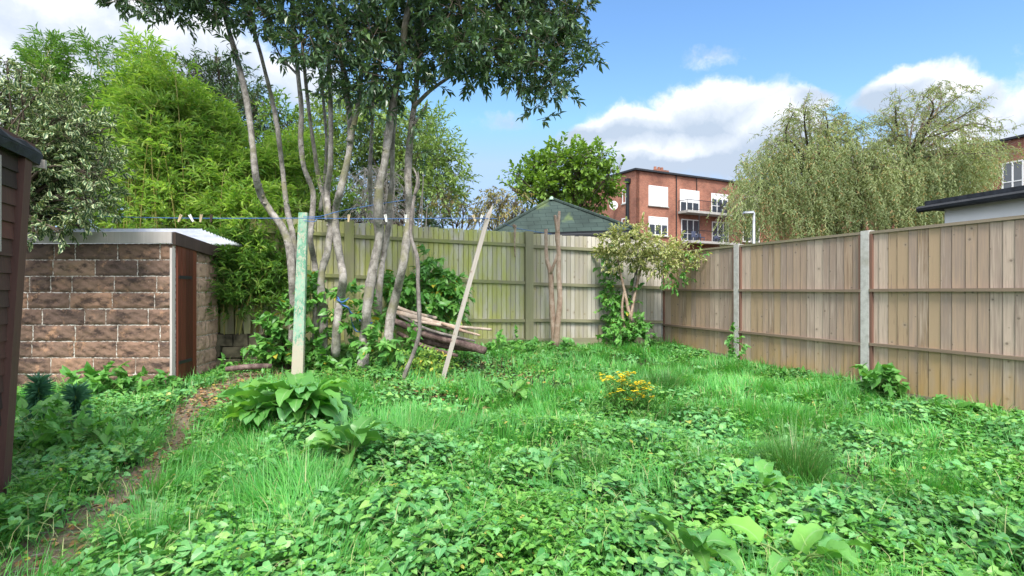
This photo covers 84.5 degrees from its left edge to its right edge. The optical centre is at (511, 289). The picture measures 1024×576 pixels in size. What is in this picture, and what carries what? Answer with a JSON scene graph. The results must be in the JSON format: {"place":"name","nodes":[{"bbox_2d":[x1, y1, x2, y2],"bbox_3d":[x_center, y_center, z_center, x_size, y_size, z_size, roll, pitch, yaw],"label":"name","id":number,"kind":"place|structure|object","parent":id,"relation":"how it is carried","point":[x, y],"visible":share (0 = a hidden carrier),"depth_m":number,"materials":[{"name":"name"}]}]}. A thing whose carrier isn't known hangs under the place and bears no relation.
{"place":"outdoors","nodes":[
{"label":"outdoors","id":0,"kind":"place"},
{"bbox_2d":[0,364,291,575],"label":"path","id":1,"kind":"structure","parent":0,"point":[178,434],"depth_m":3.18,"materials":[{"name":"brown soil"}]},
{"bbox_2d":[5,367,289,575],"bbox_3d":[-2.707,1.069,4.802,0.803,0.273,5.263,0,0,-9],"label":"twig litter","id":2,"kind":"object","parent":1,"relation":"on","point":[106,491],"visible":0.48,"depth_m":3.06,"materials":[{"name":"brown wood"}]},
{"bbox_2d":[225,364,271,371],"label":"log","id":3,"kind":"object","parent":1,"relation":"on","point":[244,367],"visible":0.98,"depth_m":6.67,"materials":[{"name":"brown wood"}]},
{"bbox_2d":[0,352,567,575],"bbox_3d":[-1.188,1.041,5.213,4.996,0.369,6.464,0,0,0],"label":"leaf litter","id":4,"kind":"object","parent":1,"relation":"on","point":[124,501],"visible":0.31,"depth_m":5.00,"materials":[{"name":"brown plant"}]},
{"bbox_2d":[0,325,1023,575],"bbox_3d":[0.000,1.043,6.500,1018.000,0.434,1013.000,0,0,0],"label":"ground","id":5,"kind":"structure","parent":0,"point":[482,365],"depth_m":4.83,"materials":[{"name":"green plant"}]},
{"bbox_2d":[0,127,46,494],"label":"wooden shed","id":6,"kind":"structure","parent":5,"relation":"on","point":[20,158],"depth_m":3.11,"materials":[{"name":"brown wood"}]},
{"bbox_2d":[0,155,1,250],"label":"window frame","id":7,"kind":"structure","parent":6,"relation":"in","point":[0,155],"depth_m":2.92,"materials":[{"name":"brown wood"}]},
{"bbox_2d":[17,371,55,422],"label":"spurge plant","id":8,"kind":"object","parent":5,"relation":"on","point":[39,388],"visible":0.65,"depth_m":4.07,"materials":[{"name":"green plant"}]},
{"bbox_2d":[0,55,140,253],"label":"holly tree","id":9,"kind":"object","parent":5,"relation":"on","point":[78,162],"visible":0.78,"depth_m":5.60,"materials":[{"name":"green plant"}]},
{"bbox_2d":[49,200,548,233],"bbox_3d":[-1.776,-0.971,6.944,6.508,0.342,1.706,0,0,-32],"label":"washing line","id":10,"kind":"object","parent":9,"relation":"attached to","point":[317,218],"visible":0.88,"depth_m":6.65,"materials":[{"name":"blue plastic"}]},
{"bbox_2d":[3,22,146,227],"bbox_3d":[-6.737,-1.613,9.046,3.406,5.252,2.110,0,0,13],"label":"bamboo clump","id":11,"kind":"object","parent":5,"relation":"on","point":[64,69],"visible":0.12,"depth_m":8.87,"materials":[{"name":"green plant"}]},
{"bbox_2d":[58,380,94,422],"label":"spurge plant","id":12,"kind":"object","parent":5,"relation":"on","point":[76,396],"visible":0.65,"depth_m":4.27,"materials":[{"name":"green plant"}]},
{"bbox_2d":[12,392,150,467],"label":"nettles","id":13,"kind":"object","parent":5,"relation":"on","point":[39,434],"visible":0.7,"depth_m":3.81,"materials":[{"name":"green plant"}]},
{"bbox_2d":[60,360,196,398],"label":"nettles","id":14,"kind":"object","parent":5,"relation":"on","point":[102,382],"visible":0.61,"depth_m":5.67,"materials":[{"name":"green plant"}]},
{"bbox_2d":[17,228,243,387],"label":"block shed","id":15,"kind":"structure","parent":5,"relation":"on","point":[139,298],"depth_m":6.19,"materials":[{"name":"stone"}]},
{"bbox_2d":[176,246,195,380],"bbox_3d":[-3.734,0.305,6.473,0.042,1.600,0.461,0,0,-7],"label":"door","id":16,"kind":"structure","parent":15,"relation":"in","point":[185,258],"depth_m":6.42,"materials":[{"name":"brown wood"}]},
{"bbox_2d":[82,415,179,460],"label":"grass tussock","id":17,"kind":"object","parent":5,"relation":"on","point":[148,443],"depth_m":4.19,"materials":[{"name":"green plant"}]},
{"bbox_2d":[42,480,224,567],"bbox_3d":[-1.719,1.068,2.648,0.791,0.319,0.822,0,0,0],"label":"grass tussock","id":18,"kind":"object","parent":5,"relation":"on","point":[150,521],"depth_m":2.65,"materials":[{"name":"green plant"}]},
{"bbox_2d":[61,22,252,243],"bbox_3d":[-5.253,-1.511,8.543,2.772,5.008,3.128,0,0,-39],"label":"bamboo clump","id":19,"kind":"object","parent":5,"relation":"on","point":[156,100],"visible":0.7,"depth_m":7.93,"materials":[{"name":"green plant"}]},
{"bbox_2d":[161,40,288,147],"bbox_3d":[-6.614,-2.272,12.954,3.640,6.721,3.334,0,0,0],"label":"dark conifer","id":20,"kind":"object","parent":5,"relation":"on","point":[217,68],"visible":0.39,"depth_m":12.34,"materials":[{"name":"green plant"}]},
{"bbox_2d":[30,123,456,231],"bbox_3d":[-5.080,-1.188,10.761,8.121,4.454,2.448,0,0,0],"label":"laurel hedge","id":21,"kind":"object","parent":5,"relation":"on","point":[433,223],"visible":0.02,"depth_m":10.50,"materials":[{"name":"green plant"}]},
{"bbox_2d":[217,347,282,377],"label":"weeds","id":22,"kind":"object","parent":5,"relation":"on","point":[223,366],"visible":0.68,"depth_m":6.95,"materials":[{"name":"green plant"}]},
{"bbox_2d":[191,421,310,481],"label":"grass tussock","id":23,"kind":"object","parent":5,"relation":"on","point":[252,447],"depth_m":3.73,"materials":[{"name":"green plant"}]},
{"bbox_2d":[215,332,288,365],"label":"stone wall","id":24,"kind":"structure","parent":5,"relation":"on","point":[230,346],"depth_m":7.37,"materials":[{"name":"grey stone"}]},
{"bbox_2d":[218,304,250,333],"bbox_3d":[-3.744,0.388,7.510,0.522,0.421,0.033,0,0,0],"label":"fence panel","id":25,"kind":"object","parent":24,"relation":"on","point":[229,325],"visible":0.56,"depth_m":7.50,"materials":[{"name":"wood"}]},
{"bbox_2d":[214,378,295,427],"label":"dock plant","id":26,"kind":"object","parent":5,"relation":"on","point":[239,398],"visible":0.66,"depth_m":4.42,"materials":[{"name":"green plant"}]},
{"bbox_2d":[194,221,318,358],"bbox_3d":[-3.680,0.040,7.772,1.998,1.936,1.851,0,0,-32],"label":"bamboo clump","id":27,"kind":"object","parent":5,"relation":"on","point":[238,285],"visible":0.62,"depth_m":7.42,"materials":[{"name":"green plant"}]},
{"bbox_2d":[158,105,359,333],"bbox_3d":[-3.804,-0.883,8.422,2.697,3.644,2.960,0,0,21],"label":"bamboo clump","id":28,"kind":"object","parent":5,"relation":"on","point":[241,200],"visible":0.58,"depth_m":7.89,"materials":[{"name":"green plant"}]},
{"bbox_2d":[242,370,356,438],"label":"dock plant","id":29,"kind":"object","parent":5,"relation":"on","point":[327,398],"visible":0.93,"depth_m":4.44,"materials":[{"name":"green plant"}]},
{"bbox_2d":[291,212,308,374],"bbox_3d":[-2.541,0.138,6.739,0.195,2.118,0.089,0,0,-7],"label":"clothes post","id":30,"kind":"object","parent":5,"relation":"on","point":[298,346],"visible":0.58,"depth_m":6.70,"materials":[{"name":"green paint"}]},
{"bbox_2d":[250,87,372,222],"bbox_3d":[-3.891,-1.564,11.145,2.878,5.209,2.005,0,0,0],"label":"elder tree","id":31,"kind":"object","parent":5,"relation":"on","point":[289,116],"visible":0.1,"depth_m":11.13,"materials":[{"name":"green plant"}]},
{"bbox_2d":[243,270,424,374],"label":"ivy undergrowth","id":32,"kind":"object","parent":5,"relation":"on","point":[276,332],"visible":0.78,"depth_m":7.01,"materials":[{"name":"green plant"}]},
{"bbox_2d":[296,415,393,468],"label":"dock plant","id":33,"kind":"object","parent":5,"relation":"on","point":[353,432],"visible":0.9,"depth_m":3.71,"materials":[{"name":"green plant"}]},
{"bbox_2d":[94,0,609,371],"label":"laurel tree","id":34,"kind":"object","parent":5,"relation":"on","point":[551,33],"visible":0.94,"depth_m":6.80,"materials":[{"name":"green plant"}]},
{"bbox_2d":[336,296,372,332],"bbox_3d":[-1.965,0.306,6.996,0.393,0.465,0.283,0,0,24],"label":"blue rope","id":35,"kind":"object","parent":34,"relation":"attached to","point":[341,302],"visible":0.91,"depth_m":6.97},
{"bbox_2d":[332,165,427,229],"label":"dead bush","id":36,"kind":"object","parent":5,"relation":"on","point":[361,182],"visible":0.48,"depth_m":8.98,"materials":[{"name":"brown plant"}]},
{"bbox_2d":[281,77,482,226],"bbox_3d":[-3.798,-2.916,17.021,5.988,8.080,4.775,0,0,0],"label":"ash tree","id":37,"kind":"object","parent":5,"relation":"on","point":[443,161],"visible":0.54,"depth_m":16.09,"materials":[{"name":"green plant"}]},
{"bbox_2d":[366,404,445,450],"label":"grass tussock","id":38,"kind":"object","parent":5,"relation":"on","point":[405,427],"depth_m":4.14,"materials":[{"name":"green plant"}]},
{"bbox_2d":[401,167,421,379],"bbox_3d":[-1.181,-0.163,6.639,0.248,2.612,0.242,0,0,0],"label":"gnarled stick","id":39,"kind":"object","parent":5,"relation":"on","point":[419,316],"visible":0.98,"depth_m":6.62,"materials":[{"name":"grey wood"}]},
{"bbox_2d":[397,331,457,356],"bbox_3d":[-1.114,0.705,7.339,0.890,0.317,0.076,0,0,20],"label":"log","id":40,"kind":"object","parent":5,"relation":"on","point":[401,334],"visible":0.69,"depth_m":7.32,"materials":[{"name":"brown wood"}]},
{"bbox_2d":[397,342,458,378],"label":"lime shrub","id":41,"kind":"object","parent":5,"relation":"on","point":[428,362],"visible":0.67,"depth_m":6.81,"materials":[{"name":"green plant"}]},
{"bbox_2d":[395,318,486,353],"bbox_3d":[-0.969,0.587,7.317,1.395,0.437,0.125,0,0,22],"label":"log","id":42,"kind":"object","parent":5,"relation":"on","point":[468,345],"visible":0.69,"depth_m":7.23,"materials":[{"name":"brown wood"}]},
{"bbox_2d":[399,315,474,341],"bbox_3d":[-1.009,0.497,7.314,1.167,0.318,0.110,0,0,26],"label":"log","id":43,"kind":"object","parent":42,"relation":"on","point":[429,329],"visible":0.89,"depth_m":7.26,"materials":[{"name":"brown wood"}]},
{"bbox_2d":[396,310,466,331],"bbox_3d":[-1.096,0.417,7.561,1.046,0.287,0.100,0,0,16],"label":"log","id":44,"kind":"object","parent":43,"relation":"on","point":[407,315],"visible":0.5,"depth_m":7.58,"materials":[{"name":"beige wood"}]},
{"bbox_2d":[397,305,436,319],"bbox_3d":[-1.367,0.293,7.791,0.700,0.226,0.072,0,0,18],"label":"log","id":45,"kind":"object","parent":44,"relation":"on","point":[399,308],"visible":0.56,"depth_m":7.76,"materials":[{"name":"beige wood"}]},
{"bbox_2d":[409,319,491,330],"bbox_3d":[-0.818,0.456,7.388,1.121,0.148,0.060,0,0,11],"label":"log","id":46,"kind":"object","parent":43,"relation":"on","point":[461,327],"visible":0.84,"depth_m":7.36,"materials":[{"name":"beige wood"}]},
{"bbox_2d":[441,322,479,335],"bbox_3d":[-0.662,0.504,7.289,0.540,0.175,0.060,0,0,16],"label":"log","id":47,"kind":"object","parent":46,"relation":"on","point":[453,327],"visible":0.89,"depth_m":7.28,"materials":[{"name":"beige wood"}]},
{"bbox_2d":[420,337,473,351],"bbox_3d":[-0.844,0.708,7.388,0.757,0.195,0.118,0,0,16],"label":"log","id":48,"kind":"object","parent":5,"relation":"on","point":[424,340],"visible":0.5,"depth_m":7.37,"materials":[{"name":"brown wood"}]},
{"bbox_2d":[415,186,484,231],"bbox_3d":[-1.255,-0.607,11.366,1.495,3.284,1.486,0,0,32],"label":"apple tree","id":49,"kind":"object","parent":5,"relation":"on","point":[448,208],"visible":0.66,"depth_m":11.38,"materials":[{"name":"green plant"}]},
{"bbox_2d":[250,217,662,349],"bbox_3d":[-0.462,0.061,8.776,6.600,2.134,0.123,0,0,-20],"label":"closeboard fence","id":50,"kind":"object","parent":5,"relation":"on","point":[510,289],"visible":0.37,"depth_m":8.94,"materials":[{"name":"beige wood"}]},
{"bbox_2d":[361,244,474,335],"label":"ivy bush","id":51,"kind":"object","parent":50,"relation":"attached to","point":[436,290],"visible":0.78,"depth_m":7.99,"materials":[{"name":"green plant"}]},
{"bbox_2d":[512,224,515,256],"bbox_3d":[0.039,-0.783,8.950,0.072,0.529,0.058,0,0,0],"label":"hanging stick","id":52,"kind":"object","parent":50,"relation":"hanging from","point":[514,226],"visible":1,"depth_m":8.94,"materials":[{"name":"brown wood"}]},
{"bbox_2d":[593,243,644,337],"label":"ivy column","id":53,"kind":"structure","parent":50,"relation":"attached to","point":[615,308],"depth_m":9.20,"materials":[{"name":"green plant"}]},
{"bbox_2d":[441,205,492,379],"bbox_3d":[-0.560,0.049,6.844,0.672,2.209,0.041,0,0,-15],"label":"line prop","id":54,"kind":"object","parent":5,"relation":"on","point":[466,294],"visible":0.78,"depth_m":6.83,"materials":[{"name":"beige wood"}]},
{"bbox_2d":[459,186,537,229],"bbox_3d":[-0.445,-0.837,14.915,2.275,3.849,1.650,0,0,0],"label":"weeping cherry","id":55,"kind":"object","parent":5,"relation":"on","point":[501,205],"visible":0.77,"depth_m":14.80,"materials":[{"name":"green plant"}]},
{"bbox_2d":[0,339,1023,575],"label":"ground cover","id":56,"kind":"object","parent":5,"relation":"on","point":[275,555],"visible":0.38,"depth_m":2.84,"materials":[{"name":"green plant"}]},
{"bbox_2d":[0,340,1023,575],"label":"bindweed","id":57,"kind":"object","parent":5,"relation":"on","point":[665,564],"visible":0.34,"depth_m":2.91,"materials":[{"name":"green plant"}]},
{"bbox_2d":[0,337,1023,575],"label":"dry straw","id":58,"kind":"object","parent":5,"relation":"on","point":[498,477],"visible":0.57,"depth_m":3.08,"materials":[{"name":"plant"}]},
{"bbox_2d":[490,379,536,398],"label":"dock plant","id":59,"kind":"object","parent":5,"relation":"on","point":[514,388],"visible":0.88,"depth_m":5.94,"materials":[{"name":"green plant"}]},
{"bbox_2d":[481,324,599,361],"bbox_3d":[0.356,0.847,8.117,1.764,0.695,0.926,0,0,0],"label":"leafy mound","id":60,"kind":"object","parent":5,"relation":"on","point":[516,345],"visible":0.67,"depth_m":7.98,"materials":[{"name":"green plant"}]},
{"bbox_2d":[544,211,562,348],"bbox_3d":[0.658,-0.145,8.714,0.188,2.131,0.289,0,0,-45],"label":"cut sapling","id":61,"kind":"object","parent":5,"relation":"on","point":[555,321],"visible":0.93,"depth_m":8.66,"materials":[{"name":"brown wood"}]},
{"bbox_2d":[543,453,571,483],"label":"dock plant","id":62,"kind":"object","parent":5,"relation":"on","point":[549,461],"visible":0.93,"depth_m":3.40,"materials":[{"name":"green plant"}]},
{"bbox_2d":[496,131,628,216],"bbox_3d":[2.745,-3.587,30.119,7.165,9.570,5.982,0,0,0],"label":"round tree","id":63,"kind":"object","parent":5,"relation":"on","point":[588,169],"visible":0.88,"depth_m":29.27,"materials":[{"name":"green plant"}]},
{"bbox_2d":[492,196,641,239],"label":"garden pavilion","id":64,"kind":"structure","parent":5,"relation":"on","point":[575,220],"depth_m":12.08,"materials":[{"name":"green"}]},
{"bbox_2d":[563,437,630,473],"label":"grass tussock","id":65,"kind":"object","parent":5,"relation":"on","point":[591,463],"depth_m":3.64,"materials":[{"name":"green plant"}]},
{"bbox_2d":[580,371,668,421],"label":"ragwort plant","id":66,"kind":"object","parent":5,"relation":"on","point":[626,400],"visible":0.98,"depth_m":5.06,"materials":[{"name":"green plant"}]},
{"bbox_2d":[595,310,662,348],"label":"ivy clump","id":67,"kind":"object","parent":5,"relation":"on","point":[640,327],"visible":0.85,"depth_m":8.91,"materials":[{"name":"green plant"}]},
{"bbox_2d":[590,212,711,343],"bbox_3d":[2.192,-0.101,9.014,1.909,2.333,1.036,0,0,0],"label":"golden shrub","id":68,"kind":"object","parent":5,"relation":"on","point":[664,252],"visible":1,"depth_m":8.90,"materials":[{"name":"green plant"}]},
{"bbox_2d":[638,361,697,390],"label":"grass tussock","id":69,"kind":"object","parent":5,"relation":"on","point":[666,381],"depth_m":6.13,"materials":[{"name":"green plant"}]},
{"bbox_2d":[634,505,742,574],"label":"dock plant","id":70,"kind":"object","parent":5,"relation":"on","point":[695,544],"visible":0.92,"depth_m":2.31,"materials":[{"name":"green plant"}]},
{"bbox_2d":[661,435,746,492],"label":"grass tussock","id":71,"kind":"object","parent":5,"relation":"on","point":[697,449],"depth_m":3.55,"materials":[{"name":"green plant"}]},
{"bbox_2d":[724,322,750,361],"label":"bindweed clump","id":72,"kind":"object","parent":5,"relation":"on","point":[745,346],"visible":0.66,"depth_m":7.75,"materials":[{"name":"green plant"}]},
{"bbox_2d":[743,211,754,242],"bbox_3d":[8.862,-0.847,21.000,0.458,4.195,0.220,0,0,0],"label":"street lamp","id":73,"kind":"object","parent":5,"relation":"on","point":[749,212],"visible":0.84,"depth_m":20.96,"materials":[{"name":"white metal"}]},
{"bbox_2d":[725,456,799,505],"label":"dock plant","id":74,"kind":"object","parent":5,"relation":"on","point":[768,475],"visible":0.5,"depth_m":3.08,"materials":[{"name":"green plant"}]},
{"bbox_2d":[764,365,806,377],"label":"bramble","id":75,"kind":"object","parent":5,"relation":"on","point":[783,370],"visible":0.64,"depth_m":6.89,"materials":[{"name":"green plant"}]},
{"bbox_2d":[719,516,871,575],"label":"dock plant","id":76,"kind":"object","parent":5,"relation":"on","point":[836,545],"visible":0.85,"depth_m":2.35,"materials":[{"name":"green plant"}]},
{"bbox_2d":[720,408,880,486],"bbox_3d":[1.763,0.976,3.457,1.022,0.531,1.023,0,0,0],"label":"grass tussock","id":77,"kind":"object","parent":5,"relation":"on","point":[797,459],"depth_m":3.41,"materials":[{"name":"green plant"}]},
{"bbox_2d":[587,134,1023,250],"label":"apartment block","id":78,"kind":"structure","parent":5,"relation":"on","point":[674,204],"depth_m":51.99,"materials":[{"name":"red brick"}]},
{"bbox_2d":[648,185,668,207],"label":"window","id":79,"kind":"structure","parent":78,"relation":"in","point":[657,195],"depth_m":51.16,"materials":[{"name":"white paint"}]},
{"bbox_2d":[648,216,668,236],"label":"window","id":80,"kind":"structure","parent":78,"relation":"in","point":[653,221],"depth_m":51.23,"materials":[{"name":"white paint"}]},
{"bbox_2d":[680,189,698,210],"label":"window","id":81,"kind":"structure","parent":78,"relation":"in","point":[684,194],"depth_m":53.06,"materials":[{"name":"white paint"}]},
{"bbox_2d":[681,219,698,240],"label":"window","id":82,"kind":"structure","parent":78,"relation":"in","point":[686,224],"depth_m":53.07,"materials":[{"name":"glass"}]},
{"bbox_2d":[691,231,698,240],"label":"balcony chair","id":83,"kind":"object","parent":78,"relation":"on","point":[692,234],"visible":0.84,"depth_m":52.34,"materials":[{"name":"blue fabric"}]},
{"bbox_2d":[711,193,727,212],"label":"window","id":84,"kind":"structure","parent":78,"relation":"in","point":[718,196],"depth_m":54.78,"materials":[{"name":"white paint"}]},
{"bbox_2d":[712,221,728,241],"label":"window","id":85,"kind":"structure","parent":78,"relation":"in","point":[713,224],"depth_m":54.90,"materials":[{"name":"glass"}]},
{"bbox_2d":[742,225,759,242],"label":"window","id":86,"kind":"structure","parent":78,"relation":"in","point":[756,225],"depth_m":56.98,"materials":[{"name":"white paint"}]},
{"bbox_2d":[1002,159,1023,188],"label":"window","id":87,"kind":"structure","parent":78,"relation":"in","point":[1014,177],"depth_m":39.71,"materials":[{"name":"grey glass"}]},
{"bbox_2d":[661,215,1023,412],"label":"closeboard fence","id":88,"kind":"object","parent":5,"relation":"on","point":[933,310],"visible":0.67,"depth_m":6.18,"materials":[{"name":"wood"}]},
{"bbox_2d":[706,76,1023,246],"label":"willow tree","id":89,"kind":"object","parent":5,"relation":"on","point":[907,180],"visible":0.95,"depth_m":24.00,"materials":[{"name":"green plant"}]},
{"bbox_2d":[847,362,910,398],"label":"bindweed clump","id":90,"kind":"object","parent":5,"relation":"on","point":[879,377],"visible":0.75,"depth_m":5.77,"materials":[{"name":"green plant"}]},
{"bbox_2d":[932,394,1002,418],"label":"bramble","id":91,"kind":"object","parent":5,"relation":"on","point":[940,397],"visible":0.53,"depth_m":5.07,"materials":[{"name":"green plant"}]},
{"bbox_2d":[916,185,1023,222],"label":"white outbuilding","id":92,"kind":"structure","parent":5,"relation":"on","point":[1004,202],"depth_m":11.35,"materials":[{"name":"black paint"}]},
{"bbox_2d":[0,0,1023,231],"label":"sky","id":93,"kind":"structure","parent":0,"point":[686,85],"materials":[{"name":"blue"}]}
]}

